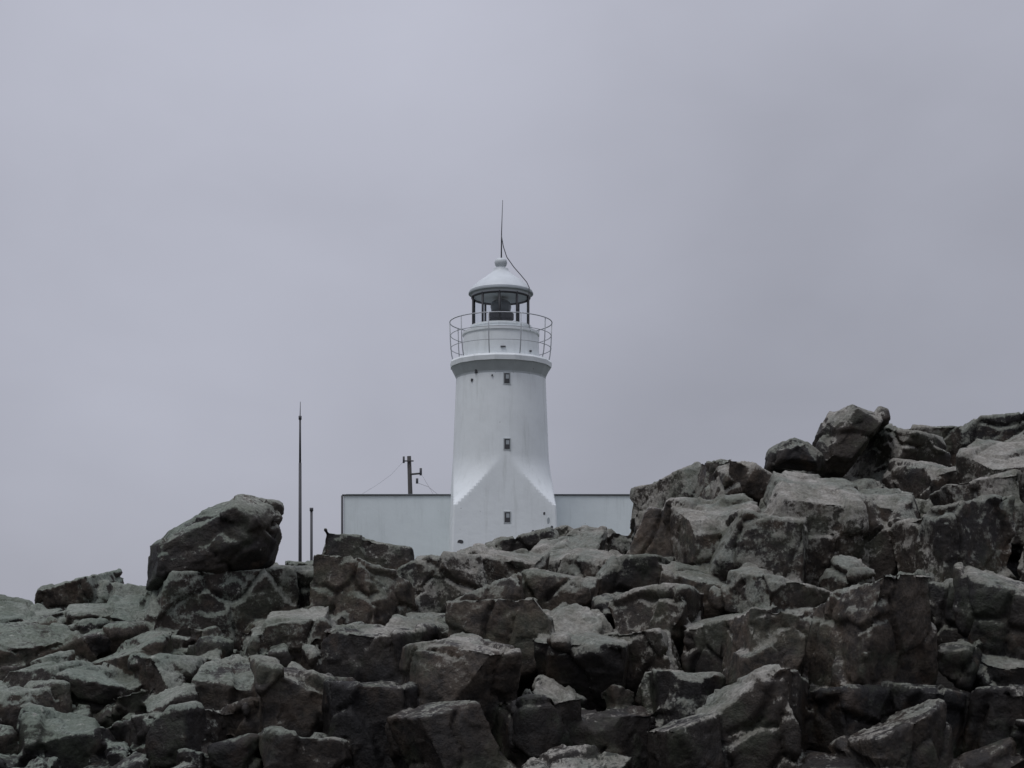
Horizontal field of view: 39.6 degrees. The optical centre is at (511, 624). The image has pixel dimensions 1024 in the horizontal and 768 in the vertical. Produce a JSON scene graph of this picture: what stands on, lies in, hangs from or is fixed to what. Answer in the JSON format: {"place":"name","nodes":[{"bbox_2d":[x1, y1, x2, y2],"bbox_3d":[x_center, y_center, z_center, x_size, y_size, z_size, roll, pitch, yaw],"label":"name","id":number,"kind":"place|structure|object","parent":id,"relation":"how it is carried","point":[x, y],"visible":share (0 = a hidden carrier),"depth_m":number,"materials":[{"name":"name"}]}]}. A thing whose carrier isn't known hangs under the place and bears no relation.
{"place":"outdoors","nodes":[
{"label":"outdoors","id":0,"kind":"place"},
{"bbox_2d":[471,288,528,302],"bbox_3d":[-0.500,-14.821,64.000,2.664,0.166,2.664,0,0,-5],"label":"lantern head","id":1,"kind":"object","parent":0,"point":[491,297],"visible":0.73,"depth_m":63.61},
{"bbox_2d":[0,0,1023,603],"label":"sky","id":2,"kind":"structure","parent":0,"point":[736,225],"materials":[{"name":"grey"}]},
{"bbox_2d":[516,291,517,320],"bbox_3d":[0.218,-14.085,62.927,0.095,1.350,0.110,0,0,-5],"label":"glazing bar","id":3,"kind":"object","parent":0,"point":[517,306],"visible":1,"depth_m":62.89,"materials":[{"name":"metal"}]},
{"bbox_2d":[518,302,519,321],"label":"glazing bar","id":4,"kind":"object","parent":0,"point":[518,311],"visible":0.45,"depth_m":64.96,"materials":[{"name":"metal"}]},
{"bbox_2d":[527,294,528,323],"bbox_3d":[0.712,-14.085,63.554,0.095,1.350,0.110,0,0,-5],"label":"glazing bar","id":5,"kind":"object","parent":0,"point":[527,308],"visible":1,"depth_m":63.51,"materials":[{"name":"black metal"}]},
{"bbox_2d":[517,553,1021,698],"bbox_3d":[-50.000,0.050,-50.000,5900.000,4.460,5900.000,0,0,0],"label":"ground","id":6,"kind":"structure","parent":0,"point":[1013,562],"depth_m":15.81,"materials":[{"name":"grey stone"}]},
{"bbox_2d":[298,402,301,561],"bbox_3d":[-7.450,-4.075,50.000,0.120,7.550,0.120,0,0,-22],"label":"radio mast","id":7,"kind":"object","parent":6,"relation":"on","point":[300,517],"visible":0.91,"depth_m":49.97,"materials":[{"name":"metal"}]},
{"bbox_2d":[310,508,312,560],"bbox_3d":[-7.050,-2.210,50.000,0.120,3.820,0.120,0,0,-22],"label":"fence post","id":8,"kind":"object","parent":6,"relation":"on","point":[311,534],"visible":0.67,"depth_m":49.97,"materials":[{"name":"metal"}]},
{"bbox_2d":[364,456,436,493],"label":"utility pole","id":9,"kind":"object","parent":6,"relation":"on","point":[409,467],"visible":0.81,"depth_m":69.39,"materials":[{"name":"black metal"}]},
{"bbox_2d":[344,496,632,558],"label":"walls","id":10,"kind":"structure","parent":6,"relation":"on","point":[419,525],"depth_m":64.60,"materials":[{"name":"white paint"}]},
{"bbox_2d":[341,495,342,533],"bbox_3d":[-7.710,-3.840,64.550,0.092,4.080,0.092,0,0,22],"label":"downpipe","id":11,"kind":"object","parent":10,"relation":"attached to","point":[341,514],"visible":0.35,"depth_m":64.51,"materials":[{"name":"metal"}]},
{"bbox_2d":[342,494,629,495],"bbox_3d":[-0.950,-5.906,67.800,13.520,0.048,6.520,0,0,0],"label":"roof coping","id":12,"kind":"object","parent":10,"relation":"on","point":[450,494],"visible":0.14,"depth_m":64.54,"materials":[{"name":"metal"}]},
{"bbox_2d":[449,372,556,551],"bbox_3d":[-0.500,-6.098,64.000,4.817,9.855,4.817,0,0,-5],"label":"tower shaft","id":13,"kind":"object","parent":6,"relation":"on","point":[492,480],"visible":0.77,"depth_m":61.96,"materials":[{"name":"white paint"}]},
{"bbox_2d":[451,359,550,379],"bbox_3d":[-0.500,-11.216,64.000,4.414,0.652,4.414,0,0,-5],"label":"gallery corbel","id":14,"kind":"object","parent":13,"relation":"on","point":[498,365],"visible":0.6,"depth_m":62.19,"materials":[{"name":"paint"}]},
{"bbox_2d":[450,352,551,370],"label":"gallery deck","id":15,"kind":"structure","parent":14,"relation":"on","point":[495,355],"depth_m":62.04,"materials":[{"name":"white paint"}]},
{"bbox_2d":[449,322,452,358],"bbox_3d":[-2.713,-12.688,63.806,0.204,1.806,0.052,0,0,-5],"label":"rail post","id":16,"kind":"object","parent":15,"relation":"on","point":[450,340],"visible":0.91,"depth_m":63.78,"materials":[{"name":"grey metal"}]},
{"bbox_2d":[461,316,463,355],"bbox_3d":[-2.176,-12.688,62.543,0.211,1.806,0.048,0,0,-41],"label":"rail post","id":17,"kind":"object","parent":15,"relation":"on","point":[461,336],"visible":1,"depth_m":62.49,"materials":[{"name":"grey metal"}]},
{"bbox_2d":[488,312,489,352],"bbox_3d":[-1.000,-12.688,61.836,0.051,1.806,0.209,0,0,13],"label":"rail post","id":18,"kind":"object","parent":15,"relation":"on","point":[488,333],"visible":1,"depth_m":61.77,"materials":[{"name":"grey metal"}]},
{"bbox_2d":[462,326,538,355],"bbox_3d":[-0.500,-12.512,64.000,3.474,1.346,3.474,0,0,-5],"label":"gallery drum","id":19,"kind":"object","parent":15,"relation":"on","point":[499,336],"visible":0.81,"depth_m":62.50,"materials":[{"name":"white paint"}]},
{"bbox_2d":[470,320,531,328],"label":"lantern sill","id":20,"kind":"structure","parent":19,"relation":"on","point":[501,322],"depth_m":62.78,"materials":[{"name":"white paint"}]},
{"bbox_2d":[472,295,473,323],"bbox_3d":[-1.743,-14.085,63.648,0.095,1.350,0.110,0,0,-5],"label":"glazing bar","id":21,"kind":"object","parent":20,"relation":"on","point":[472,310],"visible":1,"depth_m":63.61,"materials":[{"name":"black metal"}]},
{"bbox_2d":[482,291,483,321],"bbox_3d":[-1.299,-14.085,62.985,0.095,1.350,0.110,0,0,-5],"label":"glazing bar","id":22,"kind":"object","parent":20,"relation":"on","point":[482,307],"visible":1,"depth_m":62.94,"materials":[{"name":"black metal"}]},
{"bbox_2d":[484,304,485,320],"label":"glazing bar","id":23,"kind":"object","parent":20,"relation":"on","point":[484,311],"visible":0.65,"depth_m":65.03,"materials":[{"name":"black metal"}]},
{"bbox_2d":[498,290,500,319],"bbox_3d":[-0.550,-14.085,62.709,0.095,1.350,0.110,0,0,-5],"label":"glazing bar","id":24,"kind":"object","parent":20,"relation":"on","point":[499,304],"visible":1,"depth_m":62.68,"materials":[{"name":"black metal"}]},
{"bbox_2d":[489,312,513,320],"bbox_3d":[-0.500,-13.613,64.000,1.170,0.765,1.170,0,0,-5],"label":"lamp pedestal","id":25,"kind":"object","parent":19,"relation":"on","point":[506,316],"visible":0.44,"depth_m":63.56,"materials":[{"name":"metal"}]},
{"bbox_2d":[490,299,510,310],"bbox_3d":[-0.500,-14.317,64.000,0.945,0.634,0.945,0,0,-5],"label":"lens","id":26,"kind":"object","parent":25,"relation":"on","point":[505,305],"visible":0.69,"depth_m":63.64,"materials":[{"name":"glass"}]},
{"bbox_2d":[501,236,530,330],"bbox_3d":[0.230,-15.251,63.485,1.723,4.516,0.243,0,0,40],"label":"down conductor","id":27,"kind":"object","parent":19,"relation":"on","point":[521,276],"visible":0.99,"depth_m":63.40,"materials":[{"name":"metal"}]},
{"bbox_3d":[-0.500,-14.078,64.000,2.529,1.310,2.529,0,0,-5],"label":"lantern","id":28,"kind":"object","parent":19,"relation":"on","visible":0},
{"bbox_2d":[470,267,531,290],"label":"dome","id":29,"kind":"structure","parent":28,"relation":"on","point":[500,276],"depth_m":63.04,"materials":[{"name":"paint"}]},
{"bbox_2d":[469,286,532,296],"bbox_3d":[-0.500,-14.890,64.000,2.916,0.072,2.916,0,0,-5],"label":"dome eave gutter","id":30,"kind":"object","parent":29,"relation":"attached to","point":[488,287],"visible":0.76,"depth_m":62.82,"materials":[{"name":"grey metal"}]},
{"bbox_2d":[495,258,506,266],"bbox_3d":[-0.500,-16.265,64.000,0.576,0.482,0.576,0,0,-5],"label":"ventilator neck","id":31,"kind":"object","parent":29,"relation":"on","point":[500,262],"visible":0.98,"depth_m":63.79,"materials":[{"name":"white metal"}]},
{"bbox_2d":[501,200,502,257],"bbox_3d":[-0.465,-17.798,63.997,0.103,2.656,0.067,0,0,17],"label":"lightning rod","id":32,"kind":"object","parent":31,"relation":"on","point":[501,229],"visible":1,"depth_m":63.98,"materials":[{"name":"metal"}]},
{"bbox_2d":[471,291,530,304],"bbox_3d":[-0.500,-14.706,64.000,2.683,0.087,2.683,0,0,-5],"label":"glazing head rail","id":33,"kind":"object","parent":28,"relation":"on","point":[485,292],"visible":0.78,"depth_m":63.17,"materials":[{"name":"black metal"}]},
{"bbox_2d":[519,313,521,352],"bbox_3d":[0.368,-12.688,61.955,0.051,1.806,0.209,0,0,-23],"label":"rail post","id":34,"kind":"object","parent":15,"relation":"on","point":[520,332],"visible":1,"depth_m":61.89,"materials":[{"name":"grey metal"}]},
{"bbox_2d":[542,317,545,356],"bbox_3d":[1.404,-12.688,62.856,0.211,1.806,0.048,0,0,31],"label":"rail post","id":35,"kind":"object","parent":15,"relation":"on","point":[544,337],"visible":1,"depth_m":62.81,"materials":[{"name":"grey metal"}]},
{"bbox_2d":[549,324,551,359],"bbox_3d":[1.713,-12.688,64.194,0.204,1.806,0.052,0,0,-5],"label":"rail post","id":36,"kind":"object","parent":15,"relation":"on","point":[551,341],"visible":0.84,"depth_m":64.18,"materials":[{"name":"grey metal"}]},
{"bbox_2d":[449,311,552,330],"bbox_3d":[-0.500,-13.590,64.000,4.650,0.042,4.650,0,0,-5],"label":"rail bar","id":37,"kind":"object","parent":36,"relation":"on","point":[499,311],"visible":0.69,"depth_m":62.19,"materials":[{"name":"grey metal"}]},
{"bbox_2d":[451,325,550,341],"bbox_3d":[-0.500,-13.005,64.000,4.554,0.028,4.554,0,0,-5],"label":"rail bar","id":38,"kind":"object","parent":36,"relation":"attached to","point":[499,325],"visible":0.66,"depth_m":62.13,"materials":[{"name":"grey metal"}]},
{"bbox_2d":[504,439,509,448],"bbox_3d":[-0.221,-7.875,61.961,0.240,0.440,0.236,0,0,-5],"label":"window opening","id":39,"kind":"object","parent":13,"relation":"in","point":[506,446],"depth_m":61.84,"materials":[{"name":"black glass"}]},
{"bbox_2d":[504,373,509,382],"bbox_3d":[-0.231,-10.755,62.075,0.240,0.440,0.236,0,0,-5],"label":"window opening","id":40,"kind":"object","parent":13,"relation":"in","point":[506,380],"depth_m":61.96,"materials":[{"name":"black glass"}]},
{"bbox_2d":[503,372,510,383],"bbox_3d":[-0.232,-10.755,62.078,0.320,0.520,0.230,0,0,-5],"label":"window frame","id":41,"kind":"object","parent":13,"relation":"attached to","point":[503,377],"visible":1,"depth_m":61.96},
{"bbox_2d":[503,438,510,449],"bbox_3d":[-0.222,-7.875,61.964,0.320,0.520,0.230,0,0,-5],"label":"window frame","id":42,"kind":"object","parent":13,"relation":"attached to","point":[503,443],"visible":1,"depth_m":61.85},
{"bbox_2d":[505,512,509,521],"bbox_3d":[-0.210,-4.680,61.833,0.240,0.440,0.236,0,0,-5],"label":"window opening","id":43,"kind":"object","parent":13,"relation":"in","point":[507,519],"depth_m":61.72,"materials":[{"name":"black glass"}]},
{"bbox_2d":[504,511,510,522],"bbox_3d":[-0.210,-4.680,61.836,0.320,0.520,0.230,0,0,-5],"label":"window frame","id":44,"kind":"object","parent":13,"relation":"attached to","point":[504,516],"visible":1,"depth_m":61.72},
{"bbox_2d":[0,412,1023,767],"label":"rock outcrop","id":45,"kind":"object","parent":6,"relation":"on","point":[728,614],"visible":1,"depth_m":13.29,"materials":[{"name":"grey stone"}]},
{"bbox_2d":[146,494,283,590],"bbox_3d":[-3.182,-0.851,15.299,1.469,1.078,1.235,0,0,0],"label":"boulder","id":46,"kind":"object","parent":45,"relation":"on","point":[239,532],"visible":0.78,"depth_m":14.76,"materials":[{"name":"grey stone"}]},
{"bbox_2d":[764,437,823,473],"bbox_3d":[3.382,-2.023,17.103,0.687,0.431,0.704,0,0,0],"label":"boulder","id":47,"kind":"object","parent":45,"relation":"on","point":[794,454],"visible":0.99,"depth_m":16.93,"materials":[{"name":"grey stone"}]},
{"bbox_2d":[807,404,890,477],"bbox_3d":[4.101,-2.207,17.317,0.946,0.916,0.922,0,0,0],"label":"boulder","id":48,"kind":"object","parent":45,"relation":"on","point":[844,435],"visible":0.91,"depth_m":16.98,"materials":[{"name":"grey stone"}]},
{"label":"rail post","id":49,"kind":"object","parent":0,"visible":0},
{"bbox_2d":[450,339,550,354],"bbox_3d":[-0.500,-12.420,64.000,4.554,0.028,4.554,0,0,-5],"label":"rail bar","id":50,"kind":"object","parent":49,"relation":"attached to","point":[512,339],"visible":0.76,"depth_m":62.33,"materials":[{"name":"grey metal"}]}
]}

